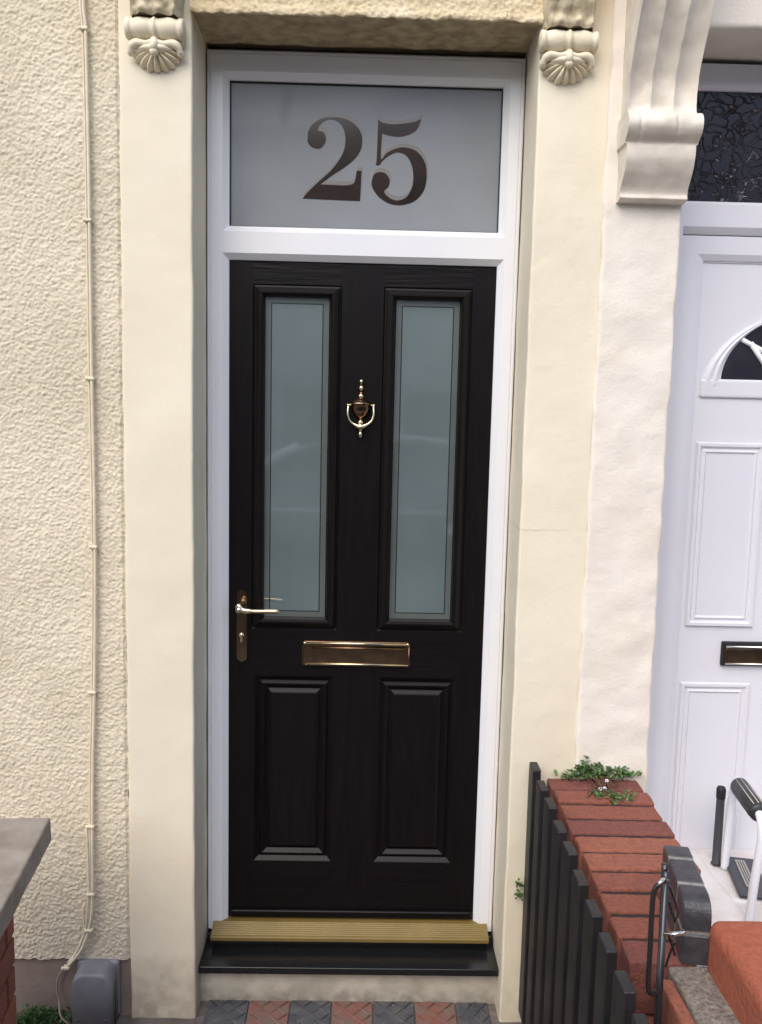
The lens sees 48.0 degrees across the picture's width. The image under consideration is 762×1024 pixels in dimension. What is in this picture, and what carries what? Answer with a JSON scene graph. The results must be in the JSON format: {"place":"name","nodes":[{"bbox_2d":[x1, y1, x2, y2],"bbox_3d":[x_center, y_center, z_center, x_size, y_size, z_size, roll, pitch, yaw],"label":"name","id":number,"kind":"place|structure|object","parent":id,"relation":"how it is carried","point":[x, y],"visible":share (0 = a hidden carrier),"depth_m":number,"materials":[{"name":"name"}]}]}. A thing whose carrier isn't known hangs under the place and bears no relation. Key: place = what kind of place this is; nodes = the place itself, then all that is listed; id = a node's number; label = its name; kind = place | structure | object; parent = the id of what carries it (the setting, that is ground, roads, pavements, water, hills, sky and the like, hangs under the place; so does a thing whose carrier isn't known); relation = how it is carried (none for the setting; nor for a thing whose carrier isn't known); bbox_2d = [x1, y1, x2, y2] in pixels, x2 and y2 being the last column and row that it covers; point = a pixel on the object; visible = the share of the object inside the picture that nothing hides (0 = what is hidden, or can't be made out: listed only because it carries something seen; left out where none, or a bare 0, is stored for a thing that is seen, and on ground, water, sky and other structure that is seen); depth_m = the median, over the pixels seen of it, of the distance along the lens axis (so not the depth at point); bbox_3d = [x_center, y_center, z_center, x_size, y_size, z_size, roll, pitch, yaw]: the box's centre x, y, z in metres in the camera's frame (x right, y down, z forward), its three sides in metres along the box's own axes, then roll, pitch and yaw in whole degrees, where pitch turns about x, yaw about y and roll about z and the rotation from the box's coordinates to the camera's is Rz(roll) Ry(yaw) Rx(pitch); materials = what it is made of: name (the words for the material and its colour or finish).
{"place":"outdoors","nodes":[
{"label":"outdoors","id":0,"kind":"place"},
{"bbox_2d":[0,817,50,1023],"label":"gate pier","id":1,"kind":"structure","parent":0,"point":[24,843],"depth_m":1.96,"materials":[{"name":"concrete"}]},
{"bbox_2d":[16,1014,195,1023],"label":"yard","id":2,"kind":"structure","parent":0,"point":[125,1019],"depth_m":2.48,"materials":[{"name":"grey concrete"}]},
{"bbox_2d":[15,1003,71,1023],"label":"grass tuft","id":3,"kind":"object","parent":2,"relation":"on","point":[39,1016],"visible":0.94,"depth_m":2.46,"materials":[{"name":"green plant"}]},
{"bbox_2d":[71,958,120,1023],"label":"meter box","id":4,"kind":"object","parent":2,"relation":"on","point":[96,991],"visible":1,"depth_m":2.41,"materials":[{"name":"grey plastic"}]},
{"bbox_2d":[205,999,473,1005],"bbox_3d":[-0.122,1.473,2.572,0.811,0.004,0.029,1,7,-1],"label":"grit","id":5,"kind":"object","parent":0,"point":[339,1001],"visible":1,"depth_m":2.57,"materials":[{"name":"grey concrete"}]},
{"bbox_2d":[194,1000,521,1023],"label":"tiled path","id":6,"kind":"structure","parent":0,"point":[278,1012],"depth_m":2.53,"materials":[{"name":"multicoloured brick"}]},
{"label":"ground","id":7,"kind":"structure","parent":0,"visible":0},
{"bbox_2d":[0,0,613,1021],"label":"terraced house","id":8,"kind":"structure","parent":7,"relation":"on","point":[344,276],"depth_m":2.43,"materials":[{"name":"paint"}]},
{"bbox_2d":[56,0,97,1023],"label":"cable","id":9,"kind":"object","parent":8,"relation":"attached to","point":[83,28],"visible":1,"depth_m":2.31,"materials":[{"name":"beige plastic"}]},
{"bbox_2d":[228,260,496,918],"bbox_3d":[-0.071,0.279,2.548,0.770,2.000,0.114,1,7,-1],"label":"front door","id":10,"kind":"structure","parent":8,"relation":"in","point":[360,394],"depth_m":2.56,"materials":[{"name":"black"}]},
{"bbox_2d":[514,878,523,900],"bbox_3d":[0.396,1.083,2.450,0.031,0.071,0.017,1,7,-1],"label":"weed","id":11,"kind":"object","parent":8,"relation":"attached to","point":[520,895],"visible":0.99,"depth_m":2.45,"materials":[{"name":"green plant"}]},
{"bbox_2d":[547,779,711,1023],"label":"garden wall","id":12,"kind":"structure","parent":7,"relation":"on","point":[624,850],"depth_m":1.88,"materials":[{"name":"red brick"}]},
{"bbox_2d":[519,762,648,1023],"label":"garden gate","id":13,"kind":"structure","parent":12,"relation":"attached to","point":[570,973],"depth_m":1.95,"materials":[{"name":"black paint"}]},
{"bbox_2d":[554,755,641,804],"bbox_3d":[0.618,0.730,2.331,0.259,0.074,0.177,1,7,-1],"label":"weed","id":14,"kind":"object","parent":12,"relation":"on","point":[582,773],"visible":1,"depth_m":2.40,"materials":[{"name":"green plant"}]},
{"bbox_2d":[573,0,761,965],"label":"terraced house","id":15,"kind":"structure","parent":7,"relation":"on","point":[669,705],"depth_m":2.42,"materials":[{"name":"white paint"}]},
{"bbox_2d":[667,261,761,849],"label":"front door","id":16,"kind":"structure","parent":15,"relation":"in","point":[717,737],"depth_m":2.58,"materials":[{"name":"white plastic"}]},
{"bbox_2d":[710,785,725,865],"bbox_3d":[1.011,0.937,2.562,0.032,0.242,0.032,1,7,-1],"label":"short post","id":17,"kind":"object","parent":15,"relation":"on","point":[718,823],"visible":1,"depth_m":2.55,"materials":[{"name":"grey"}]},
{"bbox_2d":[727,857,761,899],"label":"foot plate","id":18,"kind":"object","parent":15,"relation":"on","point":[739,869],"visible":0.69,"depth_m":2.49,"materials":[{"name":"grey"}]},
{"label":"neighbour path","id":19,"kind":"structure","parent":0,"visible":0},
{"bbox_2d":[661,921,761,1023],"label":"gate pier","id":20,"kind":"structure","parent":19,"relation":"on","point":[724,986],"depth_m":1.51,"materials":[{"name":"red brick"}]},
{"bbox_2d":[646,862,685,1023],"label":"latch post","id":21,"kind":"object","parent":20,"relation":"attached to","point":[663,884],"visible":1,"depth_m":1.49,"materials":[{"name":"black metal"}]},
{"bbox_2d":[720,778,761,920],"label":"handrail","id":22,"kind":"object","parent":19,"relation":"on","point":[744,793],"visible":0.93,"depth_m":2.32,"materials":[{"name":"white metal"}]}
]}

